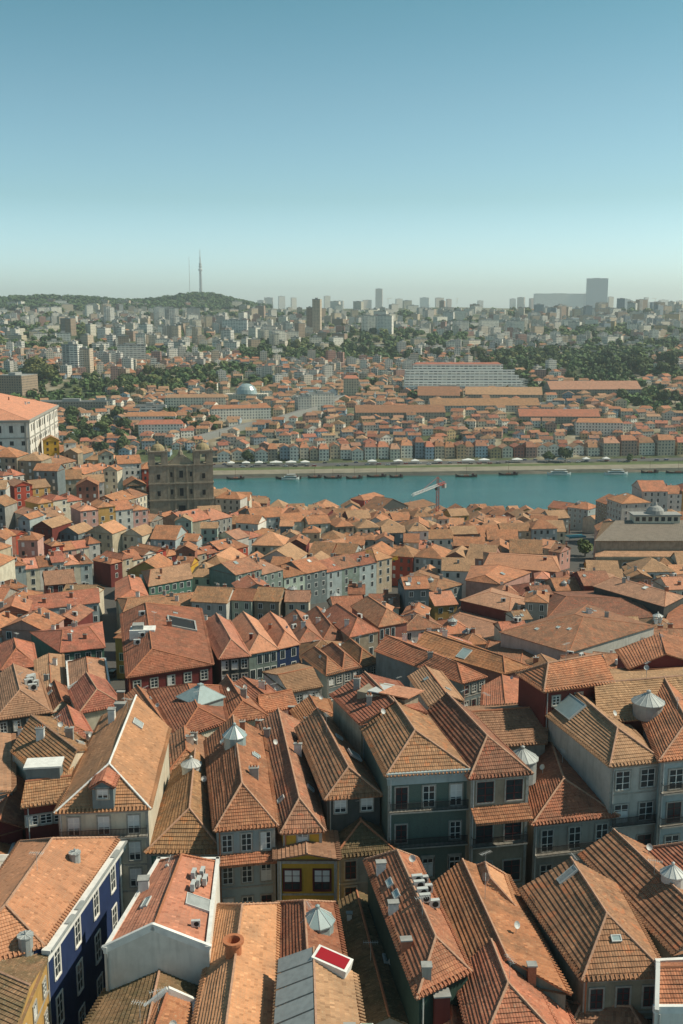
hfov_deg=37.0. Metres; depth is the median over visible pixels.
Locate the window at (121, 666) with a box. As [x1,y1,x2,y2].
[119,665,123,672]
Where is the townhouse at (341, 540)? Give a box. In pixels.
[327,538,345,542]
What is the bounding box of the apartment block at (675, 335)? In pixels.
[668,333,679,340]
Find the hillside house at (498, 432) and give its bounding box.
[493,428,502,438]
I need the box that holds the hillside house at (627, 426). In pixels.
[623,421,632,431]
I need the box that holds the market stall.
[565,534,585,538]
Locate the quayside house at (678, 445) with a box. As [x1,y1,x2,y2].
[674,437,682,454]
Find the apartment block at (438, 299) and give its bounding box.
[435,297,443,306]
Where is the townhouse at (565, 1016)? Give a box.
[526,961,576,1023]
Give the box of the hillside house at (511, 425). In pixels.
[507,421,518,430]
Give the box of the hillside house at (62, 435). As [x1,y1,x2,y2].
[59,432,68,442]
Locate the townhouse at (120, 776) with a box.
[53,690,171,911]
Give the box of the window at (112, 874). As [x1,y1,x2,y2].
[109,865,115,894]
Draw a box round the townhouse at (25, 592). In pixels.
[5,586,42,599]
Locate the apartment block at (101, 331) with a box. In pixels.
[97,327,110,338]
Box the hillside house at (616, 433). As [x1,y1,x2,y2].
[612,429,622,436]
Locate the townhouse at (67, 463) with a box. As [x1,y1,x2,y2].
[51,454,76,469]
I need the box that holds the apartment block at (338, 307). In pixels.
[335,304,341,310]
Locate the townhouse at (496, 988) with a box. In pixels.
[457,938,559,1023]
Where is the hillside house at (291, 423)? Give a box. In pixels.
[283,421,295,428]
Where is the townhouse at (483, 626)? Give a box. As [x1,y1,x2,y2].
[449,606,500,640]
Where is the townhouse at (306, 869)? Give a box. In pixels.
[272,828,341,900]
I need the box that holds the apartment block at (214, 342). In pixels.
[212,340,219,346]
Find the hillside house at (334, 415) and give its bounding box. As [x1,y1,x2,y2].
[327,414,338,420]
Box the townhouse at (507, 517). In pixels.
[497,514,510,521]
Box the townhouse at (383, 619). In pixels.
[350,596,408,643]
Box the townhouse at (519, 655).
[485,639,533,663]
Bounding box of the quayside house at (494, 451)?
[488,444,500,457]
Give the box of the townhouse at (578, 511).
[568,501,595,529]
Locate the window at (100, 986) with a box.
[96,971,103,999]
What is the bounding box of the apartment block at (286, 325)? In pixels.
[282,321,292,330]
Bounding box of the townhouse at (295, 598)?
[284,585,310,614]
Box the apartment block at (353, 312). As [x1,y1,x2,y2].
[350,309,357,316]
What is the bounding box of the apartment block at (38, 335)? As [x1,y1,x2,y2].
[33,332,46,338]
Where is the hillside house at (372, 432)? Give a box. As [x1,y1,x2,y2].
[367,430,376,433]
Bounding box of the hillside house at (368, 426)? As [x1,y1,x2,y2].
[362,422,375,432]
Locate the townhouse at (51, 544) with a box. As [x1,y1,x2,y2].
[44,537,63,554]
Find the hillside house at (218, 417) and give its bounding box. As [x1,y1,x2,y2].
[206,414,220,420]
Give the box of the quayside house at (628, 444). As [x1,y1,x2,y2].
[616,435,637,455]
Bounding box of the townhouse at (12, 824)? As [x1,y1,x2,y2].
[0,773,25,843]
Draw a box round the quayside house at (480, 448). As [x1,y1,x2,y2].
[472,440,487,457]
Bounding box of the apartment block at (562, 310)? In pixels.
[554,305,565,318]
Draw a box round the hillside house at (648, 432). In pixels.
[639,428,653,436]
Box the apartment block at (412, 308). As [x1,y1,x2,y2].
[406,305,418,311]
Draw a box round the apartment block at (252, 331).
[248,326,259,337]
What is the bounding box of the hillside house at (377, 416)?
[372,414,380,419]
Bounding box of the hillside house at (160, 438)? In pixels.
[155,432,166,443]
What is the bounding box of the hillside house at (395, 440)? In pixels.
[393,437,406,443]
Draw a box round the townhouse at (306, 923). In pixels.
[275,899,347,957]
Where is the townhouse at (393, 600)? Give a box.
[368,588,399,614]
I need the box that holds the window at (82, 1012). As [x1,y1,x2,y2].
[78,1002,85,1023]
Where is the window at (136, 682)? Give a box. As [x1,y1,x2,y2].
[133,679,141,687]
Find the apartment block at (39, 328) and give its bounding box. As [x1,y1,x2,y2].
[33,327,47,331]
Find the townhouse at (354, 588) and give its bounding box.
[348,577,364,597]
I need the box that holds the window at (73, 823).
[66,816,81,836]
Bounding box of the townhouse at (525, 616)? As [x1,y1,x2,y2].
[504,604,532,622]
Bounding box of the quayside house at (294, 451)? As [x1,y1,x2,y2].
[289,443,298,460]
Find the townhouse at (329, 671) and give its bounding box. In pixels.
[300,646,344,701]
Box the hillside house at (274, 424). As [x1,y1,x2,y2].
[269,421,279,428]
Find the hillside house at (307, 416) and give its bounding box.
[302,412,317,422]
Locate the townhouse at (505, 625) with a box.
[493,611,525,640]
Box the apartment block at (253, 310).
[249,307,257,318]
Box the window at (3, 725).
[0,721,7,732]
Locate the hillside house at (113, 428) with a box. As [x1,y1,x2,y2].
[109,424,118,432]
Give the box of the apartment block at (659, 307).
[654,304,663,314]
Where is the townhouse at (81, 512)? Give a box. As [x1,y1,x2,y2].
[69,501,98,527]
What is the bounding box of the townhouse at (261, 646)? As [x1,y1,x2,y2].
[231,611,278,679]
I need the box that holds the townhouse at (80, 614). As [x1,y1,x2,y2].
[59,603,93,626]
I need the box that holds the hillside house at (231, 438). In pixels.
[227,433,236,444]
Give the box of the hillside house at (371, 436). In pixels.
[367,434,377,439]
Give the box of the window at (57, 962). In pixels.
[53,945,61,981]
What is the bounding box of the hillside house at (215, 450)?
[212,446,217,456]
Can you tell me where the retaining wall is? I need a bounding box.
[192,395,344,439]
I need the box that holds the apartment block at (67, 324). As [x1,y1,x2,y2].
[60,317,75,335]
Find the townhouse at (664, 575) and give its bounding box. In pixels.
[655,572,671,577]
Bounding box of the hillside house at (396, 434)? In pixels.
[393,431,405,438]
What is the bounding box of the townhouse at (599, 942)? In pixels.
[517,853,660,1020]
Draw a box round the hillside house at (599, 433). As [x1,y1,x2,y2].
[590,431,601,439]
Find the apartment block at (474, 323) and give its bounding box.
[470,321,478,325]
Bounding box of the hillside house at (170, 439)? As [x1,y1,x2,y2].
[165,433,175,445]
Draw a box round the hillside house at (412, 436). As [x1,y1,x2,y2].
[408,432,420,440]
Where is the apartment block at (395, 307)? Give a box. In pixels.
[389,304,398,311]
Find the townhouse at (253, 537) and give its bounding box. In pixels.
[239,528,261,554]
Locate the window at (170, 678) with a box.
[167,674,175,685]
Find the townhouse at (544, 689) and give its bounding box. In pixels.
[515,642,614,727]
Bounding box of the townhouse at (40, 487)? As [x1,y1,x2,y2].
[26,477,50,496]
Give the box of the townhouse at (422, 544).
[401,540,425,549]
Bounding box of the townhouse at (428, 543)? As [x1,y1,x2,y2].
[422,539,433,545]
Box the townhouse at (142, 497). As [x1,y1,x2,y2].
[124,487,149,509]
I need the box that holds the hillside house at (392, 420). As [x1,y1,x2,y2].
[390,418,400,423]
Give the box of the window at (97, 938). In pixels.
[94,928,101,965]
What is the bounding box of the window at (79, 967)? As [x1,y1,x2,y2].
[76,957,83,995]
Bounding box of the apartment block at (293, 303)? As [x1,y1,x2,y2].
[291,297,296,308]
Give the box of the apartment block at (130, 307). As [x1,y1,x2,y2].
[128,305,134,310]
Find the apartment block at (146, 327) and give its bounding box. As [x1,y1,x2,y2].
[138,322,152,333]
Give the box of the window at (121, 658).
[119,653,123,660]
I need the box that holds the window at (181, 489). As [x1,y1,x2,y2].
[179,487,183,496]
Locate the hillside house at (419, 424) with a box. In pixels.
[416,423,424,431]
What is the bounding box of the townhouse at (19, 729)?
[16,726,22,739]
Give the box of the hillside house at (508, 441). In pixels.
[501,437,515,445]
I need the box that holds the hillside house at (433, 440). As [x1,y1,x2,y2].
[430,439,442,442]
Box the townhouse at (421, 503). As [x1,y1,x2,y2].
[404,499,435,508]
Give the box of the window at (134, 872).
[128,867,142,887]
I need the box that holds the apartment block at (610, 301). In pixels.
[607,296,613,307]
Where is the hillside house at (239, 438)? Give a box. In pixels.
[236,436,245,441]
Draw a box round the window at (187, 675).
[183,671,191,682]
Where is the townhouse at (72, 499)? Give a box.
[59,491,82,519]
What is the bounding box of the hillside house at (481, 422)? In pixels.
[476,419,485,426]
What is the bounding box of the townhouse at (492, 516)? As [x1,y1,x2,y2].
[485,514,497,517]
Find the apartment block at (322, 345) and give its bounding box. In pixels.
[315,342,328,349]
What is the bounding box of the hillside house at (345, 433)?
[340,429,352,437]
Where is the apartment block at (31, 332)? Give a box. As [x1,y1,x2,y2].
[29,330,38,337]
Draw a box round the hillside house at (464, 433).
[460,430,472,440]
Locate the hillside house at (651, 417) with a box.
[645,414,660,422]
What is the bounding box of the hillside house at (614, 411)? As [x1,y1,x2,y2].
[607,409,617,417]
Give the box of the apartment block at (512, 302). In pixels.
[509,298,515,307]
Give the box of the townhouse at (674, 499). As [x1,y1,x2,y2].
[665,484,682,510]
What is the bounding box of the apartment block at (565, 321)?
[562,318,578,325]
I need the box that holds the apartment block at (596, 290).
[585,278,607,307]
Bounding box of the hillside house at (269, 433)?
[262,429,275,437]
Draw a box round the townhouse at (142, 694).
[125,685,171,733]
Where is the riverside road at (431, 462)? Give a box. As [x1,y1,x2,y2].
[213,458,682,466]
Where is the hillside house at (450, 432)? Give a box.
[441,427,456,439]
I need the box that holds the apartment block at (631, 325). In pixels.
[627,322,637,329]
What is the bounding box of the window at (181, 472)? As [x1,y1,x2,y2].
[178,469,183,477]
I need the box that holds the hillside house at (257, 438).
[250,433,266,444]
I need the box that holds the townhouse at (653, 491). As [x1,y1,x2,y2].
[631,480,668,511]
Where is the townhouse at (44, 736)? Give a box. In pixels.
[10,714,87,780]
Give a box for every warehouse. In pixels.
[354,405,445,419]
[417,386,459,403]
[427,398,539,411]
[465,386,542,401]
[516,409,600,423]
[543,381,641,397]
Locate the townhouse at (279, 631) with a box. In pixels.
[258,611,300,667]
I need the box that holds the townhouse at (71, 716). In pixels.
[56,704,92,738]
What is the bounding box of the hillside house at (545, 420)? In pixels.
[542,418,554,427]
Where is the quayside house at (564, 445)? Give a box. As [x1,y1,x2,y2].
[558,443,572,456]
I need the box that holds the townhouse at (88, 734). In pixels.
[75,730,92,740]
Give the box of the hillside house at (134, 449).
[122,444,136,454]
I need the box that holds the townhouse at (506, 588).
[489,582,520,595]
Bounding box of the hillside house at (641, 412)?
[633,409,645,417]
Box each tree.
[23,359,32,368]
[24,364,39,373]
[29,355,47,367]
[36,363,54,379]
[52,368,59,376]
[58,424,65,431]
[63,432,79,443]
[64,406,79,415]
[64,414,77,425]
[75,420,86,426]
[76,429,91,438]
[77,416,86,421]
[77,424,91,431]
[81,372,88,377]
[89,379,100,388]
[89,430,102,437]
[91,371,99,377]
[91,441,108,450]
[94,420,111,430]
[103,417,112,424]
[104,376,109,382]
[110,405,123,418]
[113,428,123,435]
[115,417,130,427]
[116,435,130,447]
[117,382,127,387]
[118,373,128,380]
[118,438,128,448]
[122,379,133,385]
[123,424,133,430]
[124,384,135,395]
[139,375,146,381]
[139,382,147,387]
[143,364,154,373]
[154,368,162,375]
[165,377,178,384]
[168,406,177,411]
[182,415,192,423]
[189,421,198,426]
[205,381,216,389]
[205,415,218,422]
[208,375,218,381]
[241,449,253,459]
[257,342,267,350]
[257,348,269,355]
[260,345,271,351]
[287,339,300,348]
[300,349,306,355]
[348,342,357,348]
[356,345,367,352]
[404,350,417,355]
[429,347,442,357]
[470,347,475,355]
[475,346,486,353]
[477,354,488,361]
[487,357,497,361]
[497,356,510,364]
[505,348,513,355]
[509,351,517,357]
[509,364,518,369]
[514,344,523,354]
[515,369,522,374]
[522,358,533,363]
[528,354,536,359]
[538,358,547,362]
[541,354,549,359]
[542,344,556,353]
[542,451,555,459]
[547,349,557,356]
[558,447,573,461]
[565,370,573,377]
[577,538,592,555]
[594,354,609,364]
[596,373,603,379]
[599,349,613,360]
[611,363,622,373]
[616,388,627,398]
[620,354,633,360]
[621,349,634,355]
[626,453,633,460]
[627,356,636,367]
[631,346,648,356]
[633,355,653,368]
[635,362,647,375]
[646,356,654,363]
[655,350,671,360]
[655,361,671,372]
[656,389,671,399]
[664,351,678,364]
[670,364,680,372]
[670,390,679,403]
[676,349,682,356]
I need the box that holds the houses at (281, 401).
[0,309,682,421]
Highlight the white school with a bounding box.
[125,412,176,420]
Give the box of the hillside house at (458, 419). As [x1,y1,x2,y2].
[452,417,463,423]
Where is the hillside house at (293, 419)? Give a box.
[289,415,297,423]
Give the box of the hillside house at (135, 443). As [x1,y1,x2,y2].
[130,439,139,449]
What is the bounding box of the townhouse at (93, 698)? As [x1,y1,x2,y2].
[67,671,116,730]
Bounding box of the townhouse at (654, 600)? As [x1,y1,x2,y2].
[593,576,682,618]
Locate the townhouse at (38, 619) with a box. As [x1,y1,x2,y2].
[0,607,64,641]
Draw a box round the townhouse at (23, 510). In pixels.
[14,506,46,527]
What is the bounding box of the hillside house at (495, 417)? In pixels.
[485,414,498,422]
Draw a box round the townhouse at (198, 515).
[162,508,210,533]
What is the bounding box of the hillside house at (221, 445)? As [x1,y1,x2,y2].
[216,442,228,450]
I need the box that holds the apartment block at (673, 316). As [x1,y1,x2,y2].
[665,313,679,320]
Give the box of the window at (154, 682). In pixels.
[150,677,158,688]
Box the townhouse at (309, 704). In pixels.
[289,691,332,720]
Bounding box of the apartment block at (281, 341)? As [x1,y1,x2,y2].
[279,339,287,345]
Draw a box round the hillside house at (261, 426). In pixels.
[252,422,265,432]
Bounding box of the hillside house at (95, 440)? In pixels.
[89,438,102,444]
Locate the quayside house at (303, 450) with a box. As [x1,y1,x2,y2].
[299,442,308,458]
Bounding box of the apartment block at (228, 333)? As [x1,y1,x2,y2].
[224,329,233,338]
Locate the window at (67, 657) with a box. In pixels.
[64,654,69,659]
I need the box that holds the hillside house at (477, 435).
[473,431,483,439]
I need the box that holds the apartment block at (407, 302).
[403,300,411,309]
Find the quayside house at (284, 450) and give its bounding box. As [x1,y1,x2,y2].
[279,443,289,458]
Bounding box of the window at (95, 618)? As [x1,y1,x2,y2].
[93,615,97,621]
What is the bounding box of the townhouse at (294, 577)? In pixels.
[279,564,305,589]
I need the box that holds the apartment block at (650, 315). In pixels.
[644,314,656,317]
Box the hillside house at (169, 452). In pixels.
[164,448,171,456]
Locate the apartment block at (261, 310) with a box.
[255,305,264,318]
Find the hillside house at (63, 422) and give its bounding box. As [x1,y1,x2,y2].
[58,421,68,425]
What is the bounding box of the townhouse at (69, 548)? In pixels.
[57,540,75,554]
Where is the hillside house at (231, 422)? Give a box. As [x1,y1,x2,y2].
[225,419,237,426]
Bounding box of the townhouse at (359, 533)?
[355,530,367,535]
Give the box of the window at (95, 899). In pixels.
[92,888,99,921]
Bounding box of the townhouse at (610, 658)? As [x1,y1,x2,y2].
[602,649,617,668]
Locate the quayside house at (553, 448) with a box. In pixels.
[543,441,559,455]
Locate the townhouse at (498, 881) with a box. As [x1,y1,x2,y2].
[476,850,517,905]
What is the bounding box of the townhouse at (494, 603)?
[459,587,524,620]
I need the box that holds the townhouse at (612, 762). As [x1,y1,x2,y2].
[545,692,658,845]
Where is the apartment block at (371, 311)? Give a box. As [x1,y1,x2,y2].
[365,309,376,314]
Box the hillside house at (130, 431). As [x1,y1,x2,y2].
[121,426,132,435]
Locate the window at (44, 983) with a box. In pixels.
[42,975,47,999]
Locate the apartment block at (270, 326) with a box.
[264,324,275,329]
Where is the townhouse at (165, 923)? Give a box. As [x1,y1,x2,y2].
[101,853,219,991]
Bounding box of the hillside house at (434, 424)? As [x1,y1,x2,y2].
[427,420,439,429]
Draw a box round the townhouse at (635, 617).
[626,616,638,620]
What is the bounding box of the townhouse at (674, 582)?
[652,570,682,594]
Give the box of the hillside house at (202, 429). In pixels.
[196,426,209,434]
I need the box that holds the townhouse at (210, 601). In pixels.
[190,583,234,619]
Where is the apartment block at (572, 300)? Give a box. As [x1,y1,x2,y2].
[533,293,585,308]
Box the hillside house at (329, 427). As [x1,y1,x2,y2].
[323,423,334,432]
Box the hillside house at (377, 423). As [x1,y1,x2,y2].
[372,420,383,428]
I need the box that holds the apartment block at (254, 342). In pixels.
[248,337,259,347]
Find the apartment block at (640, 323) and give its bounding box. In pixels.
[636,322,646,330]
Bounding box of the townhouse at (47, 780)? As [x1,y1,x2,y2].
[20,756,73,838]
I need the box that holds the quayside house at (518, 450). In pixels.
[509,442,524,457]
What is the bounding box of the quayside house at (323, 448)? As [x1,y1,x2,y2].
[318,443,328,460]
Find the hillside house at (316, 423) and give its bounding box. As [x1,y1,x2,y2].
[308,419,320,427]
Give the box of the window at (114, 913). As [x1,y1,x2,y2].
[111,902,117,931]
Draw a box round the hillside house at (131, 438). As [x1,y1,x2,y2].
[126,436,136,440]
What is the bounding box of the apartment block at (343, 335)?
[332,332,347,338]
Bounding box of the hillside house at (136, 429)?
[134,422,138,431]
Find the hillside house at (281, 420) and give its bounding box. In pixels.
[272,417,284,425]
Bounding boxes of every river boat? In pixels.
[227,474,243,479]
[281,474,298,479]
[308,474,321,477]
[324,475,341,478]
[346,475,362,478]
[367,470,385,476]
[389,465,402,477]
[455,465,476,476]
[499,466,517,474]
[547,469,570,474]
[604,469,627,474]
[641,469,658,472]
[666,463,682,472]
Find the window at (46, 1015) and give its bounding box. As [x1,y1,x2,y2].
[44,1006,48,1023]
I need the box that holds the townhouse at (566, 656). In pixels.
[560,652,602,658]
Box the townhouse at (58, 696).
[46,679,71,716]
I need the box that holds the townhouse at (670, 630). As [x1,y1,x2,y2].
[653,622,682,636]
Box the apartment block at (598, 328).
[593,326,604,331]
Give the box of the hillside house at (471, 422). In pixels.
[464,418,475,428]
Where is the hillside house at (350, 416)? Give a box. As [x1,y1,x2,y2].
[346,413,353,421]
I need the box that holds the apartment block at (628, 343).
[623,341,635,345]
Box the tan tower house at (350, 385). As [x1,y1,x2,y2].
[343,375,358,396]
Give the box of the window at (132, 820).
[126,813,140,834]
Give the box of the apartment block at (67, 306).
[61,303,72,310]
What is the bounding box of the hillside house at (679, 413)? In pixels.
[671,410,682,416]
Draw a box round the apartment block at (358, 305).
[353,301,363,310]
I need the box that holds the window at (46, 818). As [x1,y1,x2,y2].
[38,811,52,825]
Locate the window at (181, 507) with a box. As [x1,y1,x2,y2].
[178,504,185,510]
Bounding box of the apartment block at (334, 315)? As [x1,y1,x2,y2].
[331,312,340,322]
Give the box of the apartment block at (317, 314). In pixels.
[312,298,321,332]
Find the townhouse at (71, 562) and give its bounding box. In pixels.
[63,553,80,583]
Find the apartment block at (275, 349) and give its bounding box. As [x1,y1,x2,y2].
[272,346,282,352]
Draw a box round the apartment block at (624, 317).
[622,315,630,321]
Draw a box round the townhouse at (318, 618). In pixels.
[306,606,342,641]
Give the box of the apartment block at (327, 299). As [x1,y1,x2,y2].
[324,296,330,308]
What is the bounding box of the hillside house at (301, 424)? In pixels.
[296,420,305,428]
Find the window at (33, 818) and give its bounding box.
[24,813,39,827]
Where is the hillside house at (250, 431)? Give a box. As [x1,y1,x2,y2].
[245,427,257,436]
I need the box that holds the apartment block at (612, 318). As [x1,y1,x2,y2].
[605,316,616,320]
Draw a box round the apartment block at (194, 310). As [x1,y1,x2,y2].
[187,307,199,318]
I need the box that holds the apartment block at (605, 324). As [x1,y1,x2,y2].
[599,322,610,327]
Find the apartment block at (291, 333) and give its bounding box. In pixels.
[285,330,298,339]
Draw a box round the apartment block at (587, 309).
[583,305,591,314]
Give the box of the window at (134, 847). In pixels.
[127,840,141,861]
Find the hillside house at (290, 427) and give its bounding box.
[283,425,292,432]
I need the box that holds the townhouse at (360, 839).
[337,817,396,900]
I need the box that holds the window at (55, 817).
[52,812,58,823]
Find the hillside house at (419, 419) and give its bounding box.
[414,415,423,422]
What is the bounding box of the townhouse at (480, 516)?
[471,513,484,521]
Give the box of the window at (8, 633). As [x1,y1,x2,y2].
[6,631,11,638]
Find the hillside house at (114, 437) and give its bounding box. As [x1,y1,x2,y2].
[106,434,120,440]
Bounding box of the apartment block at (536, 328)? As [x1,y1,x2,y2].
[531,324,543,332]
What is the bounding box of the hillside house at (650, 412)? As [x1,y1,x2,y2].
[645,410,654,413]
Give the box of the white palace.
[0,393,58,454]
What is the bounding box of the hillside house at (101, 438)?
[93,435,105,440]
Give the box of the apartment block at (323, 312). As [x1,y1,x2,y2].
[322,308,325,316]
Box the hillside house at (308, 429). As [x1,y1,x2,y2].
[303,424,317,433]
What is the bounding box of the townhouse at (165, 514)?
[158,510,173,516]
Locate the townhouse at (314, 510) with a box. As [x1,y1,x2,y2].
[308,507,325,513]
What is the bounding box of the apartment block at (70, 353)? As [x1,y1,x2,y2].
[61,342,82,367]
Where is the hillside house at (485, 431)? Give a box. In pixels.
[480,428,491,434]
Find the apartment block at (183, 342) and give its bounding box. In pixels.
[173,340,189,347]
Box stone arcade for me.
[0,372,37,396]
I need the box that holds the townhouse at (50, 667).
[33,653,66,687]
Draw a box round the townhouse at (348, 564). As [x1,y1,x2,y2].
[329,552,359,595]
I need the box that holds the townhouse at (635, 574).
[622,565,652,584]
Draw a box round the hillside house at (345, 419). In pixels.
[335,415,349,425]
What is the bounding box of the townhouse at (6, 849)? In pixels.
[0,842,15,865]
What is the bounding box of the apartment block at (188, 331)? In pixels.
[186,326,193,335]
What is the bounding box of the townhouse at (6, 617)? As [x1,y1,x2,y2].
[0,610,17,642]
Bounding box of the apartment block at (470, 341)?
[463,338,480,346]
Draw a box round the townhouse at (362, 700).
[329,671,427,759]
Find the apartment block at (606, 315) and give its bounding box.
[601,314,615,317]
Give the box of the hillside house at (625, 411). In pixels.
[619,408,632,417]
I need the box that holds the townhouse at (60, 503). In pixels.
[40,491,67,517]
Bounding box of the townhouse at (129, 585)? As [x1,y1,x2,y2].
[115,574,147,630]
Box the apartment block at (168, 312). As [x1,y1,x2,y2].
[164,308,174,319]
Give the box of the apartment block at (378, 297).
[375,288,382,307]
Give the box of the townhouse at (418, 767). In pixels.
[360,696,470,882]
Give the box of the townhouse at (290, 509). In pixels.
[284,507,303,512]
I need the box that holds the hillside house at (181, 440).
[176,438,186,446]
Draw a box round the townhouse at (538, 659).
[525,653,555,666]
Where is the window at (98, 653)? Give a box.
[96,650,101,657]
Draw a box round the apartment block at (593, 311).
[581,307,594,316]
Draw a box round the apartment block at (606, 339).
[601,335,618,343]
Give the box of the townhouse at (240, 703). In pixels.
[218,674,268,725]
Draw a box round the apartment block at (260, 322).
[258,320,266,325]
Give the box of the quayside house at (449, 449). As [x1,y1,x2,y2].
[443,441,454,457]
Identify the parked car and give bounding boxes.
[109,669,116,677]
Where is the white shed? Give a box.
[540,400,561,405]
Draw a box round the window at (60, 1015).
[55,988,64,1023]
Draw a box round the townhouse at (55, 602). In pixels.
[27,588,99,622]
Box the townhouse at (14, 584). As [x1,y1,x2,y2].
[4,579,27,590]
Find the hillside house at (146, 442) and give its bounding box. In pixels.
[141,437,154,449]
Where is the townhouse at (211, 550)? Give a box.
[199,542,219,558]
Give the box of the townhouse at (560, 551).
[549,542,570,569]
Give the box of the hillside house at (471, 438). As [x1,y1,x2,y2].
[463,435,475,442]
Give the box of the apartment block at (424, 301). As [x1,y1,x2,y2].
[420,297,428,307]
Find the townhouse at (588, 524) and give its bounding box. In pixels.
[582,515,594,533]
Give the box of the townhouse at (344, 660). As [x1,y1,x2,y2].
[321,642,361,684]
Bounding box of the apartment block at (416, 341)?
[410,337,427,344]
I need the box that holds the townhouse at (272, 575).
[249,555,283,586]
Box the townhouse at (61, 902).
[0,836,128,1023]
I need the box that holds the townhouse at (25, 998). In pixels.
[0,953,51,1023]
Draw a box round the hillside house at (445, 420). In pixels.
[436,417,446,424]
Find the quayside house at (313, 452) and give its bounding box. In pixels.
[309,446,318,459]
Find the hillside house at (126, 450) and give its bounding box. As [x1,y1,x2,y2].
[119,446,131,454]
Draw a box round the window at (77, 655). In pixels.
[75,653,80,658]
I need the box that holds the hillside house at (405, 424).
[401,420,411,429]
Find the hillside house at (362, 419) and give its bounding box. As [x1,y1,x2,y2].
[359,416,375,422]
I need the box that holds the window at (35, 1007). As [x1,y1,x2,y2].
[32,998,37,1023]
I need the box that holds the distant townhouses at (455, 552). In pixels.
[0,435,682,598]
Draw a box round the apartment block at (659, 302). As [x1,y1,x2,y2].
[654,301,664,313]
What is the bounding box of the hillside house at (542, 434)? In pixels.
[536,432,548,438]
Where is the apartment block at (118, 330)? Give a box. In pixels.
[113,326,124,336]
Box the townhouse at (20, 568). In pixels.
[13,554,26,585]
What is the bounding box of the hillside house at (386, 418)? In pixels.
[379,416,389,422]
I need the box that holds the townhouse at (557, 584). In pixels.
[544,575,581,591]
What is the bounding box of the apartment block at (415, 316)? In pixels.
[411,313,419,319]
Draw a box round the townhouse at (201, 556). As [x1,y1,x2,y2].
[197,548,207,564]
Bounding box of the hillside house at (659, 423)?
[655,420,667,427]
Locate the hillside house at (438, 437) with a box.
[428,436,443,441]
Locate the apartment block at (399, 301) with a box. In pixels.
[395,298,402,307]
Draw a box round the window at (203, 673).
[200,669,207,680]
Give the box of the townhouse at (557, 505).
[548,500,573,513]
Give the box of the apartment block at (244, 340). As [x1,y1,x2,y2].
[241,336,251,346]
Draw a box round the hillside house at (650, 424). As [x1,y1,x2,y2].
[644,421,654,428]
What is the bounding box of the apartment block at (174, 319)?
[170,315,178,324]
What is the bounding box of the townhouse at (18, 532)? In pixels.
[3,526,26,554]
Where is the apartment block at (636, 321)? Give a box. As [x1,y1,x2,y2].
[632,319,642,323]
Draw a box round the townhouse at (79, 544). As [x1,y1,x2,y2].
[71,539,89,557]
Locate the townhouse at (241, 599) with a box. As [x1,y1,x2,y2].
[230,588,256,619]
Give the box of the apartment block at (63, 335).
[56,331,70,340]
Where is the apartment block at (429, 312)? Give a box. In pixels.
[425,308,433,318]
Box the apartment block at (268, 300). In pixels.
[264,297,272,304]
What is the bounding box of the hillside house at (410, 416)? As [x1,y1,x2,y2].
[406,412,415,420]
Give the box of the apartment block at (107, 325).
[102,323,112,327]
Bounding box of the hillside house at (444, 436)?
[431,433,447,440]
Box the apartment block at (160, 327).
[158,324,166,334]
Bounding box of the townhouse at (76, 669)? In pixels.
[65,656,110,689]
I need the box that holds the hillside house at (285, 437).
[279,431,290,443]
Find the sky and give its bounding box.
[0,0,682,308]
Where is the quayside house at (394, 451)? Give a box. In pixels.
[388,443,399,459]
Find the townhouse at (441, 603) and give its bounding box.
[429,587,458,620]
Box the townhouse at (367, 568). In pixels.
[349,551,377,595]
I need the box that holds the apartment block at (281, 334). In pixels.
[269,329,284,343]
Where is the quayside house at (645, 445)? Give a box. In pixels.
[636,437,654,454]
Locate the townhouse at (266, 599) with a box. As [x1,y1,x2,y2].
[253,583,286,619]
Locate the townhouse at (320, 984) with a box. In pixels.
[272,944,372,1023]
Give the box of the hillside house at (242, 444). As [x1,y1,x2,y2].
[233,439,249,449]
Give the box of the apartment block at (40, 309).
[37,307,48,312]
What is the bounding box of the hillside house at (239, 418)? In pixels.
[226,416,241,423]
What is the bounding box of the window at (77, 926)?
[74,915,81,950]
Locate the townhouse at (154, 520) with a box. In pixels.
[148,510,163,528]
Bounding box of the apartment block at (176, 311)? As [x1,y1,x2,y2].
[169,307,178,315]
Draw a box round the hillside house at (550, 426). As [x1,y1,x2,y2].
[545,421,556,431]
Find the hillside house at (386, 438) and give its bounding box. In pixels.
[375,433,392,444]
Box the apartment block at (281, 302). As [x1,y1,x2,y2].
[278,296,284,308]
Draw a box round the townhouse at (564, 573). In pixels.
[555,570,573,576]
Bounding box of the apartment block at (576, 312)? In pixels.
[572,308,580,316]
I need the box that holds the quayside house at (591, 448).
[582,442,600,455]
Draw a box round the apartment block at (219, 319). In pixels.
[216,315,228,331]
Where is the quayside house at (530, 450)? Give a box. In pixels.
[521,442,536,457]
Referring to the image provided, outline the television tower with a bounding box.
[198,257,201,291]
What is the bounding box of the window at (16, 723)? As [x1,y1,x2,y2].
[13,719,20,731]
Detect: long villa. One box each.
[138,419,182,436]
[574,418,622,435]
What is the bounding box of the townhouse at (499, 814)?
[427,688,533,898]
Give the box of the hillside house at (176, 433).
[167,430,179,438]
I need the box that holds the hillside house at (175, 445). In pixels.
[172,441,181,449]
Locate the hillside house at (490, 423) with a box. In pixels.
[486,420,495,426]
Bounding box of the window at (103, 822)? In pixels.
[96,815,110,835]
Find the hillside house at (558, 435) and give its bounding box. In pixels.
[553,432,564,443]
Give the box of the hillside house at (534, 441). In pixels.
[527,439,542,444]
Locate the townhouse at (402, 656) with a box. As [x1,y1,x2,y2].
[374,632,487,705]
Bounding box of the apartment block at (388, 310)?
[382,308,392,313]
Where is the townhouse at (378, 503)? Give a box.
[360,496,407,511]
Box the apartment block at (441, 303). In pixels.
[439,300,444,307]
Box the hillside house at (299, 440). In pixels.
[296,438,308,446]
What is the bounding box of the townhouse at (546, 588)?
[524,578,553,597]

